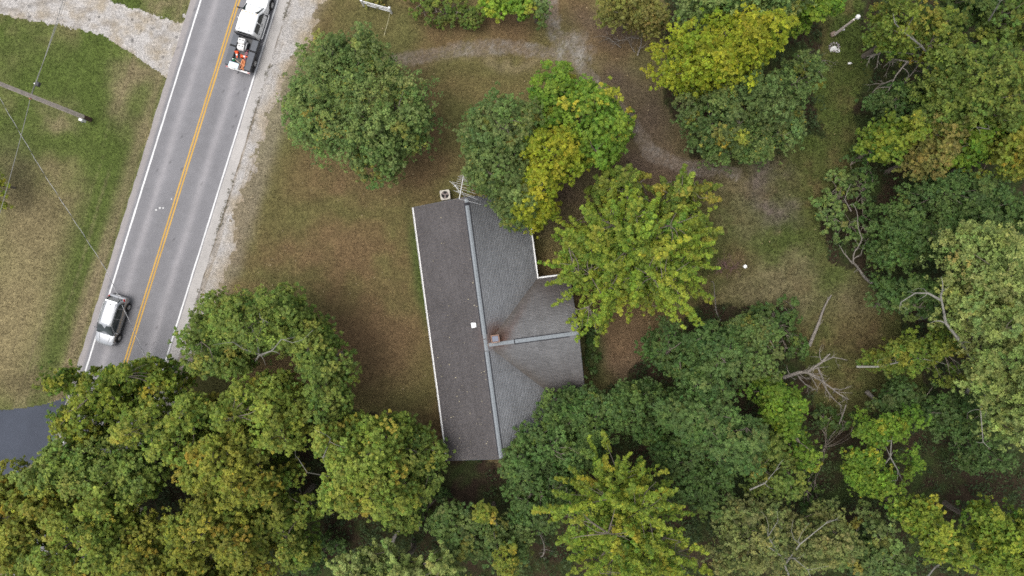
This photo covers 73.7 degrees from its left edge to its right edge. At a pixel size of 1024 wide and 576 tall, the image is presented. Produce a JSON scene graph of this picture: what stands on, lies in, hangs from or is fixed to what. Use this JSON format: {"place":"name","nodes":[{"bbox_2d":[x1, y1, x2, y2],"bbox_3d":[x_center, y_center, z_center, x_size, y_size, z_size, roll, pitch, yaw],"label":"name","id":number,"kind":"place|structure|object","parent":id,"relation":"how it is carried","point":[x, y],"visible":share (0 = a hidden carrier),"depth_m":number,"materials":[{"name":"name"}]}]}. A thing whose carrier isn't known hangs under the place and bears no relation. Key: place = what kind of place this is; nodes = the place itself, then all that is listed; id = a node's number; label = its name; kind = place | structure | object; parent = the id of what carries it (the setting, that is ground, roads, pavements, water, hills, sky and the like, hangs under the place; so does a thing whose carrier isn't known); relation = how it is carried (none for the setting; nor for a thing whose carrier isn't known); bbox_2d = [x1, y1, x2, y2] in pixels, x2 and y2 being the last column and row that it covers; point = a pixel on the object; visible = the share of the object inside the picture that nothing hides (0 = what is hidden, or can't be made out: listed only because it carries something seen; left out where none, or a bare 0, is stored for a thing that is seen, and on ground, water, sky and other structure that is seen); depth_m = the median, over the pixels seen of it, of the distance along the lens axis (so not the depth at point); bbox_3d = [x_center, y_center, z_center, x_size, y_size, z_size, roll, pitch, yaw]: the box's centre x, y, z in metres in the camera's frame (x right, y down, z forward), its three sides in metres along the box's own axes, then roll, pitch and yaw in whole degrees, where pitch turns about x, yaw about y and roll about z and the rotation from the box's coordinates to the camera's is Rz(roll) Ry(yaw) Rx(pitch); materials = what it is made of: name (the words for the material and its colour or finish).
{"place":"outdoors","nodes":[
{"label":"outdoors","id":0,"kind":"place"},
{"bbox_2d":[0,395,67,474],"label":"asphalt driveway","id":1,"kind":"structure","parent":0,"point":[24,431],"depth_m":61.29,"materials":[{"name":"grey asphalt"}]},
{"bbox_2d":[0,0,185,77],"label":"gravel driveway","id":2,"kind":"structure","parent":0,"point":[151,40],"depth_m":61.29,"materials":[{"name":"grey gravel"}]},
{"bbox_2d":[14,0,278,575],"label":"road","id":3,"kind":"structure","parent":0,"point":[182,170],"depth_m":61.29,"materials":[{"name":"grey asphalt"}]},
{"bbox_2d":[94,293,130,346],"bbox_3d":[-35.544,2.842,60.424,2.240,1.820,4.665,17,90,0],"label":"silver car","id":4,"kind":"object","parent":3,"relation":"on","point":[111,319],"visible":0.96,"depth_m":60.12,"materials":[{"name":"paint"}]},
{"bbox_2d":[224,0,273,74],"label":"service truck","id":5,"kind":"object","parent":3,"relation":"on","point":[251,20],"visible":0.97,"depth_m":60.14,"materials":[{"name":"white paint"}]},
{"bbox_2d":[0,0,1023,575],"bbox_3d":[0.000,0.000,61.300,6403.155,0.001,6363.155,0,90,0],"label":"ground","id":6,"kind":"structure","parent":0,"point":[466,480],"depth_m":61.30,"materials":[{"name":"green plant"}]},
{"bbox_2d":[0,172,15,209],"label":"broadleaf tree","id":7,"kind":"object","parent":6,"relation":"on","point":[2,184],"visible":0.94,"depth_m":58.62,"materials":[{"name":"green plant"}]},
{"bbox_2d":[0,454,80,575],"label":"broadleaf tree","id":8,"kind":"object","parent":6,"relation":"on","point":[20,531],"visible":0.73,"depth_m":50.56,"materials":[{"name":"green plant"}]},
{"bbox_2d":[0,551,90,575],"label":"broadleaf tree","id":9,"kind":"object","parent":6,"relation":"on","point":[26,574],"visible":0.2,"depth_m":52.66,"materials":[{"name":"green plant"}]},
{"bbox_2d":[0,82,91,122],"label":"utility pole","id":10,"kind":"object","parent":6,"relation":"on","point":[82,118],"visible":1,"depth_m":55.62,"materials":[{"name":"grey wood"}]},
{"bbox_2d":[0,1,65,211],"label":"phone cable","id":11,"kind":"object","parent":10,"relation":"attached to","point":[34,87],"visible":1,"depth_m":53.92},
{"bbox_2d":[1,100,144,356],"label":"service drop","id":12,"kind":"object","parent":10,"relation":"attached to","point":[79,228],"visible":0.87,"depth_m":53.09,"materials":[{"name":"metal"}]},
{"bbox_2d":[14,460,164,575],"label":"broadleaf tree","id":13,"kind":"object","parent":6,"relation":"on","point":[94,532],"visible":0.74,"depth_m":50.33,"materials":[{"name":"green plant"}]},
{"bbox_2d":[7,418,176,504],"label":"broadleaf tree","id":14,"kind":"object","parent":6,"relation":"on","point":[80,465],"visible":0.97,"depth_m":50.80,"materials":[{"name":"green plant"}]},
{"bbox_2d":[0,0,188,409],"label":"grass","id":15,"kind":"structure","parent":6,"relation":"on","point":[53,213],"depth_m":61.27,"materials":[{"name":"green plant"}]},
{"bbox_2d":[31,352,197,445],"bbox_3d":[-30.975,8.586,55.298,11.063,12.507,7.352,0,90,0],"label":"broadleaf tree","id":16,"kind":"object","parent":6,"relation":"on","point":[103,401],"visible":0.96,"depth_m":52.00,"materials":[{"name":"green plant"}]},
{"bbox_2d":[79,508,216,575],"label":"broadleaf tree","id":17,"kind":"object","parent":6,"relation":"on","point":[138,559],"visible":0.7,"depth_m":50.92,"materials":[{"name":"green plant"}]},
{"bbox_2d":[103,387,218,471],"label":"broadleaf tree","id":18,"kind":"object","parent":6,"relation":"on","point":[178,427],"visible":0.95,"depth_m":51.53,"materials":[{"name":"green plant"}]},
{"bbox_2d":[155,490,272,575],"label":"broadleaf tree","id":19,"kind":"object","parent":6,"relation":"on","point":[205,529],"visible":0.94,"depth_m":50.94,"materials":[{"name":"green plant"}]},
{"bbox_2d":[146,0,288,455],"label":"paved shoulder","id":20,"kind":"object","parent":6,"relation":"on","point":[260,77],"visible":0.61,"depth_m":61.28},
{"bbox_2d":[125,0,326,530],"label":"gravel shoulder","id":21,"kind":"object","parent":6,"relation":"on","point":[299,23],"visible":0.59,"depth_m":61.30},
{"bbox_2d":[188,2,290,325],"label":"roadside weeds","id":22,"kind":"object","parent":21,"relation":"on","point":[224,208],"visible":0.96,"depth_m":61.23,"materials":[{"name":"green plant"}]},
{"bbox_2d":[171,422,283,517],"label":"broadleaf tree","id":23,"kind":"object","parent":6,"relation":"on","point":[223,465],"visible":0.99,"depth_m":50.81,"materials":[{"name":"green plant"}]},
{"bbox_2d":[167,281,319,381],"bbox_3d":[-20.940,3.076,55.181,11.769,12.733,7.295,-20,90,0],"label":"broadleaf tree","id":24,"kind":"object","parent":6,"relation":"on","point":[221,339],"visible":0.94,"depth_m":51.67,"materials":[{"name":"green plant"}]},
{"bbox_2d":[199,536,287,575],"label":"broadleaf tree","id":25,"kind":"object","parent":6,"relation":"on","point":[255,569],"visible":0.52,"depth_m":53.67,"materials":[{"name":"green plant"}]},
{"bbox_2d":[203,368,325,456],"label":"broadleaf tree","id":26,"kind":"object","parent":6,"relation":"on","point":[267,405],"visible":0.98,"depth_m":51.64,"materials":[{"name":"green plant"}]},
{"bbox_2d":[253,454,327,572],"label":"broadleaf tree","id":27,"kind":"object","parent":6,"relation":"on","point":[297,551],"visible":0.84,"depth_m":53.76,"materials":[{"name":"green plant"}]},
{"bbox_2d":[270,311,362,425],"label":"broadleaf tree","id":28,"kind":"object","parent":6,"relation":"on","point":[316,357],"visible":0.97,"depth_m":52.47,"materials":[{"name":"green plant"}]},
{"bbox_2d":[289,529,347,575],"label":"shrub","id":29,"kind":"object","parent":6,"relation":"on","point":[329,547],"visible":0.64,"depth_m":59.51,"materials":[{"name":"green plant"}]},
{"bbox_2d":[295,407,422,522],"bbox_3d":[-11.807,13.772,54.959,9.522,13.091,8.906,0,90,0],"label":"broadleaf tree","id":30,"kind":"object","parent":6,"relation":"on","point":[365,455],"visible":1,"depth_m":51.42,"materials":[{"name":"green plant"}]},
{"bbox_2d":[275,21,452,189],"bbox_3d":[-11.873,-14.291,55.102,13.998,12.828,12.504,0,90,0],"label":"broadleaf tree","id":31,"kind":"object","parent":6,"relation":"on","point":[397,121],"visible":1,"depth_m":52.49,"materials":[{"name":"green plant"}]},
{"bbox_2d":[325,537,471,575],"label":"broadleaf tree","id":32,"kind":"object","parent":6,"relation":"on","point":[434,563],"visible":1,"depth_m":52.78,"materials":[{"name":"green plant"}]},
{"bbox_2d":[373,481,434,535],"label":"broadleaf tree","id":33,"kind":"object","parent":6,"relation":"on","point":[408,523],"visible":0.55,"depth_m":55.27,"materials":[{"name":"green plant"}]},
{"bbox_2d":[387,410,455,497],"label":"broadleaf tree","id":34,"kind":"object","parent":6,"relation":"on","point":[421,459],"visible":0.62,"depth_m":55.21,"materials":[{"name":"green plant"}]},
{"bbox_2d":[404,481,452,531],"bbox_3d":[-7.465,19.713,60.279,2.994,2.450,6.193,41,90,0],"label":"shrub","id":35,"kind":"object","parent":6,"relation":"on","point":[443,493],"visible":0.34,"depth_m":59.91,"materials":[{"name":"green plant"}]},
{"bbox_2d":[404,0,484,30],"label":"shrub","id":36,"kind":"object","parent":6,"relation":"on","point":[470,12],"visible":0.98,"depth_m":59.69,"materials":[{"name":"green plant"}]},
{"bbox_2d":[423,498,536,574],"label":"broadleaf tree","id":37,"kind":"object","parent":6,"relation":"on","point":[450,526],"visible":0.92,"depth_m":55.28,"materials":[{"name":"green plant"}]},
{"bbox_2d":[472,498,519,575],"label":"shrub","id":38,"kind":"object","parent":6,"relation":"on","point":[481,513],"visible":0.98,"depth_m":53.46,"materials":[{"name":"green plant"}]},
{"bbox_2d":[412,195,583,460],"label":"house","id":39,"kind":"structure","parent":6,"relation":"on","point":[514,332],"depth_m":57.35,"materials":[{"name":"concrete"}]},
{"bbox_2d":[452,81,550,232],"bbox_3d":[-0.625,-10.376,55.166,8.059,12.718,11.633,0,90,0],"label":"broadleaf tree","id":40,"kind":"object","parent":6,"relation":"on","point":[493,153],"visible":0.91,"depth_m":51.86,"materials":[{"name":"green plant"}]},
{"bbox_2d":[475,0,546,23],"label":"broadleaf tree","id":41,"kind":"object","parent":6,"relation":"on","point":[495,8],"visible":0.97,"depth_m":57.81,"materials":[{"name":"green plant"}]},
{"bbox_2d":[499,461,578,535],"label":"broadleaf tree","id":42,"kind":"object","parent":6,"relation":"on","point":[538,491],"visible":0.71,"depth_m":55.89,"materials":[{"name":"green plant"}]},
{"bbox_2d":[526,0,552,30],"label":"broadleaf tree","id":43,"kind":"object","parent":6,"relation":"on","point":[543,8],"visible":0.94,"depth_m":57.11,"materials":[{"name":"green plant"}]},
{"bbox_2d":[510,118,586,238],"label":"broadleaf tree","id":44,"kind":"object","parent":6,"relation":"on","point":[542,177],"visible":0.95,"depth_m":51.62,"materials":[{"name":"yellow plant"}]},
{"bbox_2d":[497,412,608,487],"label":"broadleaf tree","id":45,"kind":"object","parent":6,"relation":"on","point":[522,460],"visible":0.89,"depth_m":54.80,"materials":[{"name":"green plant"}]},
{"bbox_2d":[522,59,633,172],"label":"broadleaf tree","id":46,"kind":"object","parent":6,"relation":"on","point":[567,95],"visible":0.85,"depth_m":52.80,"materials":[{"name":"green plant"}]},
{"bbox_2d":[141,0,1023,575],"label":"undergrowth","id":47,"kind":"object","parent":6,"relation":"on","point":[829,466],"visible":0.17,"depth_m":60.72,"materials":[{"name":"green plant"}]},
{"bbox_2d":[532,371,648,448],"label":"broadleaf tree","id":48,"kind":"object","parent":6,"relation":"on","point":[612,409],"visible":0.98,"depth_m":55.17,"materials":[{"name":"green plant"}]},
{"bbox_2d":[582,325,601,374],"bbox_3d":[7.104,5.258,60.756,1.940,1.121,4.870,0,90,0],"label":"shrub","id":49,"kind":"object","parent":6,"relation":"on","point":[589,341],"visible":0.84,"depth_m":60.59,"materials":[{"name":"green plant"}]},
{"bbox_2d":[531,429,713,575],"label":"broadleaf tree","id":50,"kind":"object","parent":6,"relation":"on","point":[627,540],"visible":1,"depth_m":50.33,"materials":[{"name":"green plant"}]},
{"bbox_2d":[595,32,650,55],"bbox_3d":[9.659,-21.853,60.064,4.986,2.320,2.331,0,90,0],"label":"brush pile","id":51,"kind":"object","parent":6,"relation":"on","point":[639,48],"visible":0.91,"depth_m":60.40,"materials":[{"name":"grey wood"}]},
{"bbox_2d":[537,176,721,346],"bbox_3d":[9.404,-2.156,54.221,14.717,14.635,13.919,0,90,0],"label":"broadleaf tree","id":52,"kind":"object","parent":6,"relation":"on","point":[634,248],"visible":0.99,"depth_m":51.83,"materials":[{"name":"green plant"}]},
{"bbox_2d":[625,106,636,137],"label":"shrub","id":53,"kind":"object","parent":6,"relation":"on","point":[633,117],"visible":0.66,"depth_m":59.76,"materials":[{"name":"green plant"}]},
{"bbox_2d":[593,0,671,42],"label":"broadleaf tree","id":54,"kind":"object","parent":6,"relation":"on","point":[655,15],"visible":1,"depth_m":55.99,"materials":[{"name":"green plant"}]},
{"bbox_2d":[611,375,670,449],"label":"broadleaf tree","id":55,"kind":"object","parent":6,"relation":"on","point":[649,388],"visible":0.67,"depth_m":56.87,"materials":[{"name":"green plant"}]},
{"bbox_2d":[583,160,723,269],"bbox_3d":[12.018,-6.601,56.969,12.230,9.134,7.301,26,90,0],"label":"broadleaf tree","id":56,"kind":"object","parent":6,"relation":"on","point":[682,189],"visible":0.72,"depth_m":54.84,"materials":[{"name":"green plant"}]},
{"bbox_2d":[634,314,712,391],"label":"broadleaf tree","id":57,"kind":"object","parent":6,"relation":"on","point":[675,360],"visible":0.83,"depth_m":55.14,"materials":[{"name":"green plant"}]},
{"bbox_2d":[648,430,737,522],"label":"broadleaf tree","id":58,"kind":"object","parent":6,"relation":"on","point":[701,483],"visible":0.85,"depth_m":54.78,"materials":[{"name":"green plant"}]},
{"bbox_2d":[647,389,770,481],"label":"broadleaf tree","id":59,"kind":"object","parent":6,"relation":"on","point":[703,424],"visible":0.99,"depth_m":52.12,"materials":[{"name":"green plant"}]},
{"bbox_2d":[673,319,752,406],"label":"broadleaf tree","id":60,"kind":"object","parent":6,"relation":"on","point":[721,365],"visible":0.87,"depth_m":54.00,"materials":[{"name":"green plant"}]},
{"bbox_2d":[639,0,800,102],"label":"broadleaf tree","id":61,"kind":"object","parent":6,"relation":"on","point":[707,56],"visible":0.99,"depth_m":51.79,"materials":[{"name":"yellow plant"}]},
{"bbox_2d":[715,252,741,275],"bbox_3d":[19.250,-2.078,60.530,2.662,1.533,2.448,18,90,0],"label":"brush pile","id":62,"kind":"object","parent":6,"relation":"on","point":[724,263],"visible":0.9,"depth_m":60.77,"materials":[{"name":"brown wood"}]},
{"bbox_2d":[720,127,749,150],"bbox_3d":[17.934,-12.104,57.621,2.523,7.794,1.772,12,90,0],"label":"shrub","id":63,"kind":"object","parent":6,"relation":"on","point":[741,139],"visible":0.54,"depth_m":54.03,"materials":[{"name":"green plant"}]},
{"bbox_2d":[670,0,816,41],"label":"broadleaf tree","id":64,"kind":"object","parent":6,"relation":"on","point":[792,7],"visible":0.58,"depth_m":53.18,"materials":[{"name":"green plant"}]},
{"bbox_2d":[683,111,807,173],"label":"broadleaf tree","id":65,"kind":"object","parent":6,"relation":"on","point":[762,148],"visible":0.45,"depth_m":56.50,"materials":[{"name":"green plant"}]},
{"bbox_2d":[669,48,828,159],"bbox_3d":[19.115,-14.992,56.585,12.932,9.916,8.915,0,90,0],"label":"broadleaf tree","id":66,"kind":"object","parent":6,"relation":"on","point":[737,104],"visible":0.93,"depth_m":54.17,"materials":[{"name":"green plant"}]},
{"bbox_2d":[717,310,786,388],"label":"broadleaf tree","id":67,"kind":"object","parent":6,"relation":"on","point":[761,332],"visible":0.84,"depth_m":54.95,"materials":[{"name":"green plant"}]},
{"bbox_2d":[737,416,811,504],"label":"broadleaf tree","id":68,"kind":"object","parent":6,"relation":"on","point":[776,450],"visible":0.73,"depth_m":54.62,"materials":[{"name":"green plant"}]},
{"bbox_2d":[746,294,809,360],"bbox_3d":[23.252,3.518,60.160,5.562,2.701,6.060,0,90,0],"label":"shrub","id":69,"kind":"object","parent":6,"relation":"on","point":[778,317],"visible":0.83,"depth_m":59.53,"materials":[{"name":"green plant"}]},
{"bbox_2d":[737,368,827,472],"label":"broadleaf tree","id":70,"kind":"object","parent":6,"relation":"on","point":[781,406],"visible":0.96,"depth_m":54.89,"materials":[{"name":"green plant"}]},
{"bbox_2d":[701,488,865,575],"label":"broadleaf tree","id":71,"kind":"object","parent":6,"relation":"on","point":[771,530],"visible":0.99,"depth_m":53.70,"materials":[{"name":"green plant"}]},
{"bbox_2d":[692,0,924,440],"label":"grass","id":72,"kind":"structure","parent":6,"relation":"on","point":[791,209],"depth_m":61.20,"materials":[{"name":"green plant"}]},
{"bbox_2d":[783,345,852,407],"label":"fallen tree","id":73,"kind":"object","parent":72,"relation":"on","point":[791,375],"visible":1,"depth_m":58.12,"materials":[{"name":"grey wood"}]},
{"bbox_2d":[776,0,846,39],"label":"broadleaf tree","id":74,"kind":"object","parent":6,"relation":"on","point":[810,14],"visible":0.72,"depth_m":55.49,"materials":[{"name":"green plant"}]},
{"bbox_2d":[809,295,831,346],"bbox_3d":[27.513,2.895,61.015,0.424,0.400,5.018,22,90,0],"label":"fallen log","id":75,"kind":"object","parent":6,"relation":"on","point":[819,322],"visible":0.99,"depth_m":60.95,"materials":[{"name":"grey wood"}]},
{"bbox_2d":[793,402,862,514],"bbox_3d":[26.872,14.888,60.295,4.566,2.457,10.226,27,90,0],"label":"shrub","id":76,"kind":"object","parent":6,"relation":"on","point":[822,421],"visible":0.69,"depth_m":59.93,"materials":[{"name":"green plant"}]},
{"bbox_2d":[808,166,861,250],"bbox_3d":[28.346,-6.725,60.083,4.203,2.892,7.547,-11,90,0],"label":"shrub","id":77,"kind":"object","parent":6,"relation":"on","point":[825,201],"visible":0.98,"depth_m":59.53,"materials":[{"name":"green plant"}]},
{"bbox_2d":[839,184,872,283],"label":"dead tree","id":78,"kind":"object","parent":6,"relation":"on","point":[861,273],"visible":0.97,"depth_m":59.40,"materials":[{"name":"grey wood"}]},
{"bbox_2d":[839,143,879,240],"bbox_3d":[30.506,-8.351,59.914,3.226,3.210,8.744,0,90,0],"label":"shrub","id":79,"kind":"object","parent":6,"relation":"on","point":[864,186],"visible":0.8,"depth_m":59.29,"materials":[{"name":"green plant"}]},
{"bbox_2d":[832,499,916,575],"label":"broadleaf tree","id":80,"kind":"object","parent":6,"relation":"on","point":[879,558],"visible":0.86,"depth_m":54.66,"materials":[{"name":"green plant"}]},
{"bbox_2d":[839,402,932,502],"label":"broadleaf tree","id":81,"kind":"object","parent":6,"relation":"on","point":[864,476],"visible":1,"depth_m":55.49,"materials":[{"name":"green plant"}]},
{"bbox_2d":[850,108,932,165],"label":"broadleaf tree","id":82,"kind":"object","parent":6,"relation":"on","point":[884,142],"visible":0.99,"depth_m":54.15,"materials":[{"name":"green plant"}]},
{"bbox_2d":[855,73,942,120],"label":"broadleaf tree","id":83,"kind":"object","parent":6,"relation":"on","point":[901,106],"visible":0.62,"depth_m":56.30,"materials":[{"name":"green plant"}]},
{"bbox_2d":[863,268,951,327],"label":"broadleaf tree","id":84,"kind":"object","parent":6,"relation":"on","point":[889,290],"visible":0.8,"depth_m":55.21,"materials":[{"name":"green plant"}]},
{"bbox_2d":[857,194,964,273],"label":"broadleaf tree","id":85,"kind":"object","parent":6,"relation":"on","point":[910,234],"visible":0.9,"depth_m":55.22,"materials":[{"name":"green plant"}]},
{"bbox_2d":[861,370,962,443],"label":"broadleaf tree","id":86,"kind":"object","parent":6,"relation":"on","point":[908,395],"visible":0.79,"depth_m":56.88,"materials":[{"name":"green plant"}]},
{"bbox_2d":[855,318,971,393],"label":"broadleaf tree","id":87,"kind":"object","parent":6,"relation":"on","point":[912,352],"visible":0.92,"depth_m":55.45,"materials":[{"name":"green plant"}]},
{"bbox_2d":[861,0,972,73],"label":"broadleaf tree","id":88,"kind":"object","parent":6,"relation":"on","point":[896,31],"visible":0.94,"depth_m":52.53,"materials":[{"name":"green plant"}]},
{"bbox_2d":[879,490,977,575],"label":"broadleaf tree","id":89,"kind":"object","parent":6,"relation":"on","point":[939,536],"visible":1,"depth_m":52.81,"materials":[{"name":"green plant"}]},
{"bbox_2d":[884,108,976,184],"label":"broadleaf tree","id":90,"kind":"object","parent":6,"relation":"on","point":[926,155],"visible":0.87,"depth_m":52.90,"materials":[{"name":"green plant"}]},
{"bbox_2d":[893,168,1023,224],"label":"broadleaf tree","id":91,"kind":"object","parent":6,"relation":"on","point":[963,193],"visible":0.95,"depth_m":53.70,"materials":[{"name":"green plant"}]},
{"bbox_2d":[894,37,1023,145],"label":"broadleaf tree","id":92,"kind":"object","parent":6,"relation":"on","point":[989,93],"visible":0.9,"depth_m":50.43,"materials":[{"name":"green plant"}]},
{"bbox_2d":[917,0,1003,32],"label":"broadleaf tree","id":93,"kind":"object","parent":6,"relation":"on","point":[979,10],"visible":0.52,"depth_m":54.10,"materials":[{"name":"green plant"}]},
{"bbox_2d":[900,219,1023,452],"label":"broadleaf tree","id":94,"kind":"object","parent":6,"relation":"on","point":[988,293],"visible":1,"depth_m":49.81,"materials":[{"name":"green plant"}]},
{"bbox_2d":[918,112,1023,172],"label":"broadleaf tree","id":95,"kind":"object","parent":6,"relation":"on","point":[968,157],"visible":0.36,"depth_m":53.00,"materials":[{"name":"green plant"}]},
{"bbox_2d":[931,389,1019,475],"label":"broadleaf tree","id":96,"kind":"object","parent":6,"relation":"on","point":[982,454],"visible":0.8,"depth_m":56.25,"materials":[{"name":"green plant"}]},
{"bbox_2d":[942,492,1023,575],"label":"broadleaf tree","id":97,"kind":"object","parent":6,"relation":"on","point":[992,531],"visible":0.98,"depth_m":52.70,"materials":[{"name":"green plant"}]},
{"bbox_2d":[947,120,1023,182],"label":"broadleaf tree","id":98,"kind":"object","parent":6,"relation":"on","point":[1007,151],"visible":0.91,"depth_m":52.20,"materials":[{"name":"green plant"}]},
{"bbox_2d":[957,190,1023,242],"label":"broadleaf tree","id":99,"kind":"object","parent":6,"relation":"on","point":[1008,215],"visible":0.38,"depth_m":54.86,"materials":[{"name":"green plant"}]},
{"bbox_2d":[969,0,1023,51],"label":"broadleaf tree","id":100,"kind":"object","parent":6,"relation":"on","point":[1011,27],"visible":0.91,"depth_m":52.79,"materials":[{"name":"green plant"}]},
{"bbox_2d":[376,0,744,183],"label":"gravel track","id":101,"kind":"structure","parent":0,"point":[572,45],"depth_m":61.30,"materials":[{"name":"gravel"}]},
{"bbox_2d":[252,7,933,413],"bbox_3d":[5.338,-7.053,57.602,58.652,7.427,38.114,0,90,0],"label":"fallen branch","id":102,"kind":"object","parent":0,"point":[882,83],"depth_m":56.37,"materials":[{"name":"brown wood"}]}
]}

